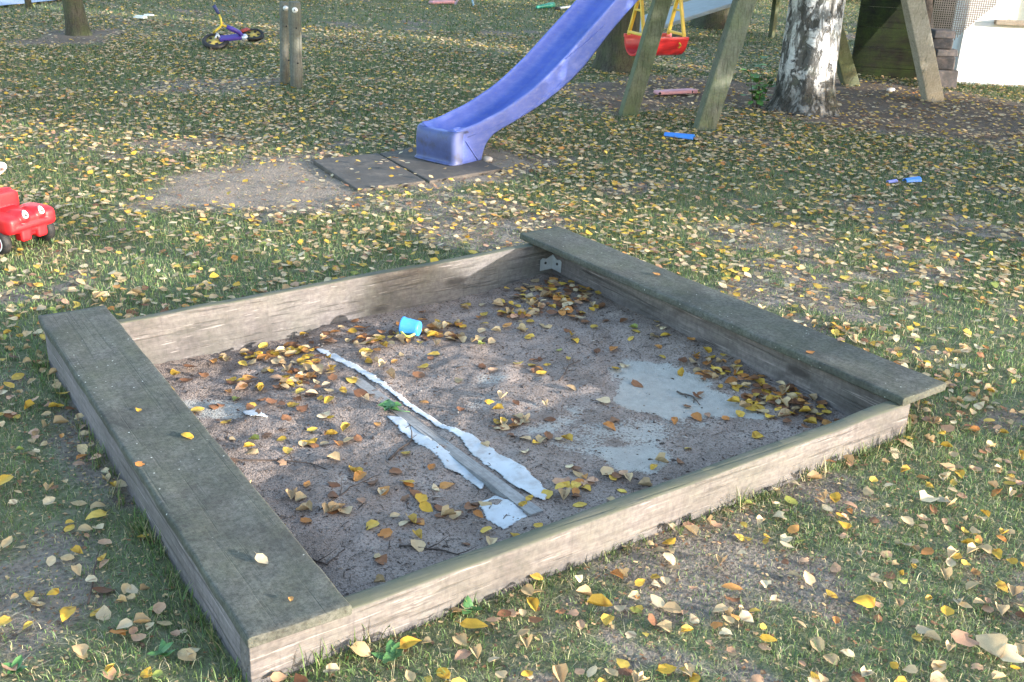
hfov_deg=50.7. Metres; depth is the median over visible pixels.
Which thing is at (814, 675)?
fallen leaf
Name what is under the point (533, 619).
fallen leaf
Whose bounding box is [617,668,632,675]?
fallen leaf
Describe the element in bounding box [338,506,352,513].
fallen leaf
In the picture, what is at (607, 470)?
fallen leaf
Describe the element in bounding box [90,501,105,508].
fallen leaf
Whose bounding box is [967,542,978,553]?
fallen leaf
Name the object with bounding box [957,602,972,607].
fallen leaf
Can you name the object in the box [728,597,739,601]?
fallen leaf
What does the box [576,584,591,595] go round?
fallen leaf
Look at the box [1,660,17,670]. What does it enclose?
fallen leaf
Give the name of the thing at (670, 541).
fallen leaf
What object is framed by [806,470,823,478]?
fallen leaf
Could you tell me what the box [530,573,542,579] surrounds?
fallen leaf
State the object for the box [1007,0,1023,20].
window frame
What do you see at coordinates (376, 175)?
ground mat
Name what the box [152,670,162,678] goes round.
fallen leaf
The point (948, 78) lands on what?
brick
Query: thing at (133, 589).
fallen leaf
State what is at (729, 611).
fallen leaf
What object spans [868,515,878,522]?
fallen leaf
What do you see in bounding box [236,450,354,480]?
twig
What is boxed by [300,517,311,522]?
fallen leaf
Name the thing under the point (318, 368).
fallen leaf
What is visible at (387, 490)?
fallen leaf
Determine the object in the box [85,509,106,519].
fallen leaf
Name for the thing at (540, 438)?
fallen leaf
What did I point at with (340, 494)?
twig
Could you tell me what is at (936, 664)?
fallen leaf
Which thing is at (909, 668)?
fallen leaf
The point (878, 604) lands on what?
fallen leaf
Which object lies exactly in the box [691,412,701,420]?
fallen leaf
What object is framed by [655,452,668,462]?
fallen leaf
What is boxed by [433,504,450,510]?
fallen leaf
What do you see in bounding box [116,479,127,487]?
fallen leaf
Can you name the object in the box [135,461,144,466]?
fallen leaf
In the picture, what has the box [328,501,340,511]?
fallen leaf
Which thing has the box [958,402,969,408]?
fallen leaf
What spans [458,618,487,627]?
fallen leaf
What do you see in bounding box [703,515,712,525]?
fallen leaf
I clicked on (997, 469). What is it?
fallen leaf
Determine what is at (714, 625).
fallen leaf
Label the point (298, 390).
fallen leaf
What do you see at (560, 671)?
fallen leaf
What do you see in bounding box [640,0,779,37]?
grey ramp
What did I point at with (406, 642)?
fallen leaf
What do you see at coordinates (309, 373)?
fallen leaf
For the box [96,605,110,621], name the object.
fallen leaf
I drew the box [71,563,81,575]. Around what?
fallen leaf
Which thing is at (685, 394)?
twig
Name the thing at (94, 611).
fallen leaf
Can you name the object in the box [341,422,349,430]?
fallen leaf
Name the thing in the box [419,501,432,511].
fallen leaf
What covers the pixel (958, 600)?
fallen leaf
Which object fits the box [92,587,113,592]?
fallen leaf
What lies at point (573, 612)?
fallen leaf
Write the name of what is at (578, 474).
fallen leaf
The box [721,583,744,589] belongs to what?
fallen leaf
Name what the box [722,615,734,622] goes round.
fallen leaf
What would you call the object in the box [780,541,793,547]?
fallen leaf
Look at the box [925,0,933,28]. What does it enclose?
leaning plank
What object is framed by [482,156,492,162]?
stone
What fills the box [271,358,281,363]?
fallen leaf
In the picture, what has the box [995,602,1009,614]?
fallen leaf
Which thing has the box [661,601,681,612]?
fallen leaf
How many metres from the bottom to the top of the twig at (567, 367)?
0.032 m
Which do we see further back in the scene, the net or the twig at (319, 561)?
the net
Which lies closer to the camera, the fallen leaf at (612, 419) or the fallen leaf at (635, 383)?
the fallen leaf at (612, 419)
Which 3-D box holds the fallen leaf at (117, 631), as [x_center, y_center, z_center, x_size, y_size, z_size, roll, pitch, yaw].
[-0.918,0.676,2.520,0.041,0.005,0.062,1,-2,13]
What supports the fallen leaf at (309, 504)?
on the sand
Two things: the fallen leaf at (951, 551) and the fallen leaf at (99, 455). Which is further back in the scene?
the fallen leaf at (99, 455)
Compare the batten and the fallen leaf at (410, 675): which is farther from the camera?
the batten
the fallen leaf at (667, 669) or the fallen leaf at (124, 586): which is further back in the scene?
the fallen leaf at (124, 586)
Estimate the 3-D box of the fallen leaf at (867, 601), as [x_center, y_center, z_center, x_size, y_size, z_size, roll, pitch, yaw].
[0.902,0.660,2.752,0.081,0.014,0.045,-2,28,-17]
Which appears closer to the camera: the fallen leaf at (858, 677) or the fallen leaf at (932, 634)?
the fallen leaf at (858, 677)
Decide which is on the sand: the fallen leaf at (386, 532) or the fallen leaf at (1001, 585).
the fallen leaf at (386, 532)
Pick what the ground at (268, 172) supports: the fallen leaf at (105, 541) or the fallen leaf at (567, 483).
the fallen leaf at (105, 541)
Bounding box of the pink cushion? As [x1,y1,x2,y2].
[429,0,454,3]
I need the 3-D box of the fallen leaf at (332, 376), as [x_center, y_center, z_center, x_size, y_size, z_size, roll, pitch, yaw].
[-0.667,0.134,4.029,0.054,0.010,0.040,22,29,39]
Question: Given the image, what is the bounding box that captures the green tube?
[535,2,554,8]
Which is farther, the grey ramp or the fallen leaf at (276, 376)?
the grey ramp
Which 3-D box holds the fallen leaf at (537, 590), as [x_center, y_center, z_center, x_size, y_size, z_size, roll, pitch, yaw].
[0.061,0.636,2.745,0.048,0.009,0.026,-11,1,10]
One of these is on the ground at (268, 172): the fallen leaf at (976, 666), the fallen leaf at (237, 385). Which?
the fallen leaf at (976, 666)
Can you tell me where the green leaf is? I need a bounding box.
[378,399,409,411]
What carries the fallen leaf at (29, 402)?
on the ground at (268, 172)
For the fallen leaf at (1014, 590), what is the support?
on the ground at (268, 172)
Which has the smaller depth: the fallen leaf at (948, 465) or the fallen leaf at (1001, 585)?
the fallen leaf at (1001, 585)
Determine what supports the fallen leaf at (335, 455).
on the sand
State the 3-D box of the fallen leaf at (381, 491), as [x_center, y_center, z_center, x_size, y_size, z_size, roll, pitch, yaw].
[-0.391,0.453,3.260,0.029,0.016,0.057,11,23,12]
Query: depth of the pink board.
9.91 m
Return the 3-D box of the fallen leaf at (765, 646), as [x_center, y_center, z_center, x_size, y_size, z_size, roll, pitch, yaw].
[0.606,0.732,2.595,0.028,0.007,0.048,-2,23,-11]
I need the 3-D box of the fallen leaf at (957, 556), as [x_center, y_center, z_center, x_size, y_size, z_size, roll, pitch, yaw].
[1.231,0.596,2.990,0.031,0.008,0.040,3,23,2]
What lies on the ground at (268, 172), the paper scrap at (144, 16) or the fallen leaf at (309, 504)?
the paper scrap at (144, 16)
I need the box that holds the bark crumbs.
[168,275,834,595]
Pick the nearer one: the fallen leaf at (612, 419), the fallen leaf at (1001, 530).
the fallen leaf at (1001, 530)
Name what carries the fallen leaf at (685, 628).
on the ground at (268, 172)
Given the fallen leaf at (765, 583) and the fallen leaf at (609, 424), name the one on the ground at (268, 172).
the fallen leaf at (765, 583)
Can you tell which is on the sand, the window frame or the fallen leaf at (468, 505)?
the fallen leaf at (468, 505)
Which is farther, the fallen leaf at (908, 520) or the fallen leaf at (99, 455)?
the fallen leaf at (99, 455)
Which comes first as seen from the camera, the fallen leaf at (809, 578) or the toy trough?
the fallen leaf at (809, 578)
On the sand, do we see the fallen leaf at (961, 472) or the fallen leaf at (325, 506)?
the fallen leaf at (325, 506)
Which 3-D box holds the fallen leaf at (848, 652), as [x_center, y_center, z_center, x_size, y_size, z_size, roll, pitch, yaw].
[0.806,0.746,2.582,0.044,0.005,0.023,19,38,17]
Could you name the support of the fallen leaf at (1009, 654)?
on the ground at (268, 172)
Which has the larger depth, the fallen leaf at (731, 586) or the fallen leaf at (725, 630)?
the fallen leaf at (731, 586)
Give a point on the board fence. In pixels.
(884, 50)
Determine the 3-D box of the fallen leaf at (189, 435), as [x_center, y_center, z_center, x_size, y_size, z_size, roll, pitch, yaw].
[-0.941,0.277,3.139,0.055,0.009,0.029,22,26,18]
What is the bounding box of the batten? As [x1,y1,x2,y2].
[354,378,542,515]
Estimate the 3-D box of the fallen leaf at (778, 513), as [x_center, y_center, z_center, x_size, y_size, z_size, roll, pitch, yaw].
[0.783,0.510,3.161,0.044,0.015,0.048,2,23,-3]
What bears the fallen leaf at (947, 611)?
on the ground at (268, 172)
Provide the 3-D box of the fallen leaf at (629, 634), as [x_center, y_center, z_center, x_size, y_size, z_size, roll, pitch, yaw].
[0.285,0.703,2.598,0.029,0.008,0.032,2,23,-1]
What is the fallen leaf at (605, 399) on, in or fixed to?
on the sand
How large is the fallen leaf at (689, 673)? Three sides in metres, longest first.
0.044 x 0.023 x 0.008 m
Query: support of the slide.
on the ground mat at (422, 169)
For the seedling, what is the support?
on the ground at (268, 172)
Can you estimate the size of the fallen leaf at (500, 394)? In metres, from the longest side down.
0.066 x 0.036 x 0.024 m
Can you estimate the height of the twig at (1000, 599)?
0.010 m
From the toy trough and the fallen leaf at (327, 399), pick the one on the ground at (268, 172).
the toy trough
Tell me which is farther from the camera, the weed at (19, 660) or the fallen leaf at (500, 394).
the fallen leaf at (500, 394)
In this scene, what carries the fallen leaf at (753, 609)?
on the ground at (268, 172)
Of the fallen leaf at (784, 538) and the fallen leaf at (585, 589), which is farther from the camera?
the fallen leaf at (784, 538)
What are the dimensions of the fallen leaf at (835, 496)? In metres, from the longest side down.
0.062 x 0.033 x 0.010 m
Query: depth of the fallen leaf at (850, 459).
3.45 m
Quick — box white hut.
[952,0,1023,86]
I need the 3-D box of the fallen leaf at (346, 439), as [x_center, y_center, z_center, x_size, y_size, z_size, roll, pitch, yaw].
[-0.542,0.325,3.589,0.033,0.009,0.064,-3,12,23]
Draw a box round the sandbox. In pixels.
[38,226,945,681]
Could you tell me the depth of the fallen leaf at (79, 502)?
3.06 m
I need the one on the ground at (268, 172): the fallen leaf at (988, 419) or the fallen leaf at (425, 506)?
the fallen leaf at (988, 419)
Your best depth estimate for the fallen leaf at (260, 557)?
2.58 m
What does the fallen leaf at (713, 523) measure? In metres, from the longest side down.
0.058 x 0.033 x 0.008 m
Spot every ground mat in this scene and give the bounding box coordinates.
[313,153,424,191]
[380,148,501,182]
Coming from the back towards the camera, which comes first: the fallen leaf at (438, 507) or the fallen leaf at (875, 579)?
the fallen leaf at (438, 507)
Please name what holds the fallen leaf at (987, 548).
on the ground at (268, 172)
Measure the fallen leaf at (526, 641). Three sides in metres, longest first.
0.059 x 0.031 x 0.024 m
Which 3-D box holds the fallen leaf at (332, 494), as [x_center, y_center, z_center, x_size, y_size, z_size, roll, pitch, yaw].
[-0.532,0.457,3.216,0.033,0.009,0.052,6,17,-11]
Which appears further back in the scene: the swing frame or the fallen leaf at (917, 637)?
the swing frame
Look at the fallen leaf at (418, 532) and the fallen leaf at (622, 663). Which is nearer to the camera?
the fallen leaf at (622, 663)
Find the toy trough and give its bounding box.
[664,132,694,139]
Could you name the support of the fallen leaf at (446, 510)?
on the sand
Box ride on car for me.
[0,162,54,254]
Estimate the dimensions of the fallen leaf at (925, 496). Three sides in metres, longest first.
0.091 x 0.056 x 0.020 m
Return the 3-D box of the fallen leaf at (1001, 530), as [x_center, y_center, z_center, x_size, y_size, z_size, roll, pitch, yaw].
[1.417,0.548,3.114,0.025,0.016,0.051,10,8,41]
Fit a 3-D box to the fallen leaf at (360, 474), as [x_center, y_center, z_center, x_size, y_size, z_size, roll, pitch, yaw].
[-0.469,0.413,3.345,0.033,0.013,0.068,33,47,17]
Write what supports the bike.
on the ground at (268, 172)
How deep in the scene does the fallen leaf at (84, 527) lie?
2.92 m
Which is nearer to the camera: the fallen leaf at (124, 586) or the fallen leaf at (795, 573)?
the fallen leaf at (124, 586)
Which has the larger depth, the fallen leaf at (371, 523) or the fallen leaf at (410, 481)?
the fallen leaf at (410, 481)
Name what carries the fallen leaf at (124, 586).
on the ground at (268, 172)
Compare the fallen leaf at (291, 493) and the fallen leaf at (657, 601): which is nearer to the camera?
the fallen leaf at (657, 601)
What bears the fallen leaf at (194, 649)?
on the ground at (268, 172)
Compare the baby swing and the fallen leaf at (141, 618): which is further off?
the baby swing
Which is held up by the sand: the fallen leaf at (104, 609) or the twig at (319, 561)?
the twig at (319, 561)
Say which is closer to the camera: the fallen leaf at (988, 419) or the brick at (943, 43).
the fallen leaf at (988, 419)
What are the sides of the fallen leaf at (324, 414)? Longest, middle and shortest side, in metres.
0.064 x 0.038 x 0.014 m
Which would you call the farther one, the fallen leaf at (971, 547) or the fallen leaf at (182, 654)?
the fallen leaf at (971, 547)
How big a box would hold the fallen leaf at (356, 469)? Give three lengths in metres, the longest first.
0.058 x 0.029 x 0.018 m
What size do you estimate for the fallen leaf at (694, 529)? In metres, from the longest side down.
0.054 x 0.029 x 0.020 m
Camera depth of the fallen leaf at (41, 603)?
2.63 m
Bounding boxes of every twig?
[86,550,99,604]
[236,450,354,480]
[312,548,342,564]
[321,475,377,508]
[388,423,415,459]
[399,536,477,554]
[559,354,579,380]
[676,391,699,404]
[997,597,1017,624]
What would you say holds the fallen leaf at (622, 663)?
on the ground at (268, 172)
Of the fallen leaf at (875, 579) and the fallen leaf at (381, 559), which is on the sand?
the fallen leaf at (381, 559)
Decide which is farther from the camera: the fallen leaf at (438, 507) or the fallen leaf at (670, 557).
the fallen leaf at (438, 507)
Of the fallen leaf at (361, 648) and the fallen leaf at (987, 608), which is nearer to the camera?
the fallen leaf at (361, 648)
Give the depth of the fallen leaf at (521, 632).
2.60 m
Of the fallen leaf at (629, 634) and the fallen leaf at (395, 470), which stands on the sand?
the fallen leaf at (395, 470)
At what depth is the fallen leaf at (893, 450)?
3.55 m
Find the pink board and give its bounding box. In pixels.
[654,88,697,94]
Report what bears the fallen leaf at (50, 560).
on the ground at (268, 172)
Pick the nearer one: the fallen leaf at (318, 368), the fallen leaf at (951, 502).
the fallen leaf at (951, 502)
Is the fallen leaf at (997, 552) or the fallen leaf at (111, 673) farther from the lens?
the fallen leaf at (997, 552)
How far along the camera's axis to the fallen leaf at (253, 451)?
3.50 m
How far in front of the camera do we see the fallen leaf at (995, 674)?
2.51 m
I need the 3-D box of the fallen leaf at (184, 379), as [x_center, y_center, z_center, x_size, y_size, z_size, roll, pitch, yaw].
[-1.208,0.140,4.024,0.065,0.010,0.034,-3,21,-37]
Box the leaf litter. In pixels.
[0,0,1023,681]
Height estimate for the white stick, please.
0.052 m
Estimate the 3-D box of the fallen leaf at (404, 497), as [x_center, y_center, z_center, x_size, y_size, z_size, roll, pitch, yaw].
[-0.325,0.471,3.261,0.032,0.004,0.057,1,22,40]
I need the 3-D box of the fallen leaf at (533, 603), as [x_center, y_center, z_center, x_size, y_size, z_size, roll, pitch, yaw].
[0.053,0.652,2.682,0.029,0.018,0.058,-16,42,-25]
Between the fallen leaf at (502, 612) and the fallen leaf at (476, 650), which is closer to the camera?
the fallen leaf at (476, 650)
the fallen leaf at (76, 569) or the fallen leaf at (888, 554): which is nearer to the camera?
the fallen leaf at (76, 569)
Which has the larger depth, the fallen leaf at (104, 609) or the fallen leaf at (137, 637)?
the fallen leaf at (104, 609)
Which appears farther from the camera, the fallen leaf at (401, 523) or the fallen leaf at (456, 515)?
the fallen leaf at (456, 515)
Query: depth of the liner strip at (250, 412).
3.75 m
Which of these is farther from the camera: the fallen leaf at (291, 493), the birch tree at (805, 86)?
the birch tree at (805, 86)
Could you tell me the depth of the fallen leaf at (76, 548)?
2.83 m
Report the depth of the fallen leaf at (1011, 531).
3.12 m
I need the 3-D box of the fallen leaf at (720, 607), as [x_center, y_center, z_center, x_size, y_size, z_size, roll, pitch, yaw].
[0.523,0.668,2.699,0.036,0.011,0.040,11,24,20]
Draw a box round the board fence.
[852,0,956,79]
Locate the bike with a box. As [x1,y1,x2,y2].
[202,4,263,48]
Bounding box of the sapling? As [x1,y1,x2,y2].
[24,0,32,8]
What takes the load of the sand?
in the sandbox
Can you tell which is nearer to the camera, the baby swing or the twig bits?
the twig bits
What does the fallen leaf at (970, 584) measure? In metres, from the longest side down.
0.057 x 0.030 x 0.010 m
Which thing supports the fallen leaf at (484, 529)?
on the sand
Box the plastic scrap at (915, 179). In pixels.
[902,176,921,181]
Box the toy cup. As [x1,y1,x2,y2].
[399,316,421,337]
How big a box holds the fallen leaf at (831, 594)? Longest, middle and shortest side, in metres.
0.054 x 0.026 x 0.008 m
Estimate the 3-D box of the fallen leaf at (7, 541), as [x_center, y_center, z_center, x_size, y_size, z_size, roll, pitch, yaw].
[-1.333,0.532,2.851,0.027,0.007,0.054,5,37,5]
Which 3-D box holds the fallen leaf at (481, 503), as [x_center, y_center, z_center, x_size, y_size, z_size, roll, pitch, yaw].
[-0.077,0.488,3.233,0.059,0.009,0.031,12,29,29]
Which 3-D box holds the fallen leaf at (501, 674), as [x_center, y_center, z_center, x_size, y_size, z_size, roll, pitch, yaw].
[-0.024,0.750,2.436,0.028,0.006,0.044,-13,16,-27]
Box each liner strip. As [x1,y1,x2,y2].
[243,410,267,416]
[315,348,546,499]
[387,416,483,488]
[479,496,526,529]
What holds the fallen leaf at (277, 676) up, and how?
on the ground at (268, 172)
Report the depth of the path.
14.50 m
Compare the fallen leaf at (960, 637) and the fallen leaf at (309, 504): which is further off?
the fallen leaf at (309, 504)
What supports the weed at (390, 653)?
on the ground at (268, 172)
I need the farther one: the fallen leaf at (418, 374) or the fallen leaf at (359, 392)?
the fallen leaf at (418, 374)
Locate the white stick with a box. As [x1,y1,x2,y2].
[554,5,570,9]
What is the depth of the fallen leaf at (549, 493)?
3.28 m
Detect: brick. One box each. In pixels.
[931,29,954,38]
[932,38,953,49]
[935,48,957,56]
[936,57,955,69]
[939,70,957,88]
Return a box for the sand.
[154,272,846,596]
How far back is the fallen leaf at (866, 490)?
3.28 m
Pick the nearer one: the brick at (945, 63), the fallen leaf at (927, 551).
the fallen leaf at (927, 551)
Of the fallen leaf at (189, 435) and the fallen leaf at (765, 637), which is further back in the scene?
the fallen leaf at (189, 435)
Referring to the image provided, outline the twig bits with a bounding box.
[156,281,835,584]
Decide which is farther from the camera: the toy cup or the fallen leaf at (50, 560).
the toy cup
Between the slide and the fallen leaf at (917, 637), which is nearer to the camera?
the fallen leaf at (917, 637)
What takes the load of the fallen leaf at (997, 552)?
on the ground at (268, 172)
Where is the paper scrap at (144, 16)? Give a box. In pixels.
[133,14,153,18]
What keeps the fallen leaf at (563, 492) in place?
on the sand
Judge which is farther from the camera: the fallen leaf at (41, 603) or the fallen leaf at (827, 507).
the fallen leaf at (827, 507)
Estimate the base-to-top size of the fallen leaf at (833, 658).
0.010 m
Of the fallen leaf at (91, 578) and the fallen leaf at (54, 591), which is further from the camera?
the fallen leaf at (91, 578)
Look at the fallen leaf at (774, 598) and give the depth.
2.77 m
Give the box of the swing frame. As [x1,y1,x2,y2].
[618,0,944,131]
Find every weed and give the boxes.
[0,655,27,673]
[147,639,175,656]
[372,639,403,663]
[462,595,482,613]
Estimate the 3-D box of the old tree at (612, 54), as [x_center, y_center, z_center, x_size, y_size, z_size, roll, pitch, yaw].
[1.012,-7.232,10.061,5.744,9.348,4.886,4,23,4]
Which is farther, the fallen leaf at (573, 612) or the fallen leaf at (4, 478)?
the fallen leaf at (4, 478)
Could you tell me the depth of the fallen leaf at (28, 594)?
2.66 m
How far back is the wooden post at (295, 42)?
9.30 m
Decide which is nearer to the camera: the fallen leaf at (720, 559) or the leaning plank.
the fallen leaf at (720, 559)
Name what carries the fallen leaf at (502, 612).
on the ground at (268, 172)
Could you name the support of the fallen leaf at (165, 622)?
on the ground at (268, 172)
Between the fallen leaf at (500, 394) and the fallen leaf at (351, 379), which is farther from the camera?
the fallen leaf at (351, 379)
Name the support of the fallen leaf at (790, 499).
on the ground at (268, 172)
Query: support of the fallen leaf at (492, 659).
on the ground at (268, 172)
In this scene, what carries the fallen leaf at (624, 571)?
on the ground at (268, 172)
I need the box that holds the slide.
[415,0,637,165]
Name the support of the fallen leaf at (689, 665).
on the ground at (268, 172)
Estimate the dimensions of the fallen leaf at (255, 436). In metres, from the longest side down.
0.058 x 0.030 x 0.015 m
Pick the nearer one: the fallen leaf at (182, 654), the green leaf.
the fallen leaf at (182, 654)
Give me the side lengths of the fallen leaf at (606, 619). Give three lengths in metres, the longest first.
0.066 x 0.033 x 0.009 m
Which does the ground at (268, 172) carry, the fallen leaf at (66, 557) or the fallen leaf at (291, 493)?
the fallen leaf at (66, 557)
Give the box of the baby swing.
[624,0,688,55]
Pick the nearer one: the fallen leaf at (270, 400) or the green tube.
the fallen leaf at (270, 400)
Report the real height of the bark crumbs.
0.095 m
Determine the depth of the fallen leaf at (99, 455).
3.27 m
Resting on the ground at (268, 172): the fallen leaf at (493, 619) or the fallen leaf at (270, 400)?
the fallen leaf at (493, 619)
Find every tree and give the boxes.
[62,0,92,35]
[590,2,640,73]
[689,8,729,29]
[765,0,845,117]
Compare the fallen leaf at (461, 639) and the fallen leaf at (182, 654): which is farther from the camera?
the fallen leaf at (461, 639)
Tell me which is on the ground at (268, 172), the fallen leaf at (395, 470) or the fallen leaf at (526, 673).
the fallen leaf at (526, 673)
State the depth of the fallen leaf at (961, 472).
3.44 m
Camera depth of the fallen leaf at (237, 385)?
3.98 m
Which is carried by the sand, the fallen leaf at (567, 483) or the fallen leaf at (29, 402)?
the fallen leaf at (567, 483)
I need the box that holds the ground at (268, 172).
[0,0,1023,681]
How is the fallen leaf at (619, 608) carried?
on the ground at (268, 172)
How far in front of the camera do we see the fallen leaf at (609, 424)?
3.73 m
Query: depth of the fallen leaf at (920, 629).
2.67 m
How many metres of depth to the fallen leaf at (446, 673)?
2.43 m
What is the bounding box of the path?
[0,0,50,5]
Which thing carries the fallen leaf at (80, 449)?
on the ground at (268, 172)
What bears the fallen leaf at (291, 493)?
on the sand
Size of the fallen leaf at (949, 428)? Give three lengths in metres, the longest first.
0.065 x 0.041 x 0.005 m
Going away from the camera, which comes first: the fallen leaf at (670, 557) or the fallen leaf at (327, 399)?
the fallen leaf at (670, 557)
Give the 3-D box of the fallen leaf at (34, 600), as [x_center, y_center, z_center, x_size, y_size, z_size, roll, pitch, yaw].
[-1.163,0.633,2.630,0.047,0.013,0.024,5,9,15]
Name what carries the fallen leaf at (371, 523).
on the sand
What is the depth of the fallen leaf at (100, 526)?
2.95 m
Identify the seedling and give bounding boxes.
[740,56,775,109]
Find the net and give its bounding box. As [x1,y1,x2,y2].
[930,0,996,39]
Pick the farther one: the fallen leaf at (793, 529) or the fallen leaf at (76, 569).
the fallen leaf at (793, 529)
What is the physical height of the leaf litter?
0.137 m
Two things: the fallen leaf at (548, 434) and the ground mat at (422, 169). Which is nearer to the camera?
the fallen leaf at (548, 434)
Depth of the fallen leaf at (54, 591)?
2.66 m
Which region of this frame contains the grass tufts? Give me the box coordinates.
[31,351,924,681]
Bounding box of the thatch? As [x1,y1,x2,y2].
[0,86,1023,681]
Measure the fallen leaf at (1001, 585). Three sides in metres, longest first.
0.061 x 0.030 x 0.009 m
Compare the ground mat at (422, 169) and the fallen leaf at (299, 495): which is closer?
the fallen leaf at (299, 495)
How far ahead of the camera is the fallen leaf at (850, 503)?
3.22 m
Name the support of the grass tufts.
on the ground at (268, 172)
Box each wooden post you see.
[279,1,289,83]
[288,1,302,88]
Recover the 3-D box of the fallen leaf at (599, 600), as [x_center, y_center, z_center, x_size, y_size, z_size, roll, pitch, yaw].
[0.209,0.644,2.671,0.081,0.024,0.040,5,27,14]
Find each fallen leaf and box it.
[0,474,13,484]
[0,536,12,549]
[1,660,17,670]
[24,399,35,409]
[24,589,34,599]
[28,597,40,603]
[29,601,44,605]
[46,555,55,566]
[47,588,58,594]
[51,415,68,423]
[60,554,74,560]
[60,604,75,621]
[70,545,82,553]
[71,500,86,505]
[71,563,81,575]
[72,643,88,655]
[77,444,87,452]
[78,524,91,530]
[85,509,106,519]
[85,573,96,581]
[87,453,100,459]
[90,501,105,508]
[90,608,99,616]
[92,523,103,528]
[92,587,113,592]
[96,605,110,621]
[97,538,111,543]
[103,667,116,679]
[109,629,126,633]
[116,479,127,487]
[116,618,132,628]
[121,582,130,593]
[126,584,137,594]
[131,633,147,640]
[133,613,150,622]
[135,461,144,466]
[140,667,152,677]
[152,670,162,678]
[153,602,165,613]
[155,620,171,624]
[177,648,195,660]
[179,377,194,380]
[181,432,193,438]
[187,645,199,655]
[235,382,247,388]
[246,447,258,453]
[248,434,258,439]
[255,552,267,563]
[265,398,276,403]
[270,374,281,378]
[270,672,286,681]
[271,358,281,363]
[286,379,294,386]
[286,487,296,498]
[295,388,305,393]
[295,491,306,501]
[296,404,307,411]
[296,503,307,509]
[299,360,312,365]
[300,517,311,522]
[302,500,311,510]
[306,371,314,376]
[312,364,323,373]
[317,410,329,417]
[322,502,335,512]
[323,663,339,672]
[324,395,333,403]
[327,451,339,459]
[327,491,337,496]
[328,373,336,380]
[328,482,340,487]
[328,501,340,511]
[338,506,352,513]
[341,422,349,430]
[343,437,353,441]
[346,377,357,382]
[349,641,370,656]
[350,467,362,471]
[351,389,367,396]
[353,470,366,481]
[366,519,379,529]
[375,554,386,564]
[377,528,395,537]
[378,486,389,494]
[378,487,386,495]
[389,467,401,473]
[397,636,421,648]
[399,520,409,525]
[400,480,414,482]
[400,494,409,499]
[405,669,415,680]
[406,513,416,522]
[409,489,421,496]
[411,538,425,551]
[412,371,424,377]
[412,528,421,538]
[415,493,427,501]
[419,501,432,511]
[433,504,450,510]
[437,667,450,678]
[439,504,455,515]
[440,481,453,488]
[449,511,461,518]
[452,633,466,645]
[454,649,470,659]
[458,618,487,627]
[464,502,477,508]
[470,643,481,658]
[478,501,491,505]
[480,526,491,532]
[483,617,500,621]
[488,656,498,661]
[495,670,506,677]
[497,390,507,398]
[497,609,510,616]
[508,609,518,616]
[517,629,529,636]
[519,634,532,647]
[521,584,533,595]
[521,670,532,676]
[527,597,539,610]
[527,615,543,622]
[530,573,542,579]
[533,588,544,592]
[536,434,546,442]
[541,489,552,498]
[544,431,552,438]
[551,478,564,483]
[553,660,567,681]
[555,482,565,488]
[558,487,570,499]
[561,433,572,440]
[562,481,569,487]
[566,609,578,615]
[572,469,583,477]
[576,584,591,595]
[576,619,584,628]
[579,484,590,490]
[587,594,612,606]
[587,664,597,676]
[596,397,609,402]
[600,466,613,474]
[601,613,613,624]
[603,421,615,430]
[604,668,617,675]
[610,416,619,421]
[610,569,622,577]
[614,605,625,611]
[616,658,629,669]
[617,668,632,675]
[619,567,628,577]
[625,631,636,637]
[631,379,642,386]
[648,613,661,627]
[650,573,659,578]
[651,594,664,606]
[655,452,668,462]
[657,620,672,631]
[657,663,676,673]
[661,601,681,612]
[662,537,675,544]
[663,552,675,564]
[680,667,691,676]
[681,624,692,631]
[684,663,693,671]
[685,525,698,534]
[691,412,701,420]
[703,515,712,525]
[710,622,722,628]
[711,520,721,526]
[713,603,728,611]
[716,554,727,563]
[719,627,732,634]
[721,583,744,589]
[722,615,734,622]
[725,607,733,616]
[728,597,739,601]
[739,608,753,622]
[749,608,760,611]
[758,642,770,649]
[760,580,770,587]
[760,634,776,641]
[770,595,781,601]
[773,510,786,519]
[780,534,792,542]
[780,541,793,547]
[784,495,797,503]
[787,525,798,533]
[787,571,802,579]
[803,570,815,584]
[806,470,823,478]
[810,637,824,652]
[811,671,818,678]
[822,503,833,511]
[823,653,837,664]
[826,589,837,598]
[829,492,840,501]
[830,562,840,571]
[838,521,851,528]
[840,649,855,656]
[843,454,854,464]
[843,501,856,507]
[851,670,864,681]
[853,594,877,607]
[860,666,874,676]
[862,486,873,494]
[867,575,882,581]
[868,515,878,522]
[875,601,883,606]
[880,551,891,557]
[883,571,895,578]
[884,580,892,588]
[889,447,899,455]
[901,516,913,525]
[902,664,917,672]
[912,632,921,641]
[915,524,927,527]
[915,625,931,633]
[919,490,938,501]
[921,547,933,554]
[923,630,941,640]
[931,660,946,671]
[937,496,948,501]
[940,424,955,431]
[940,462,955,470]
[941,567,952,579]
[941,605,953,615]
[945,496,956,505]
[946,640,955,651]
[947,546,958,557]
[950,629,978,646]
[952,553,961,558]
[953,597,963,602]
[955,469,964,477]
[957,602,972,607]
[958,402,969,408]
[961,559,970,564]
[965,581,981,589]
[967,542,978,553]
[970,526,980,533]
[971,663,983,669]
[973,597,987,603]
[976,631,1007,657]
[977,544,991,552]
[982,605,993,612]
[984,418,994,421]
[990,465,1002,472]
[991,486,1003,496]
[991,670,1005,678]
[992,548,1002,559]
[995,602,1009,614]
[996,578,1007,592]
[999,528,1008,533]
[999,643,1023,662]
[1004,529,1014,533]
[1008,584,1023,595]
[1014,643,1023,655]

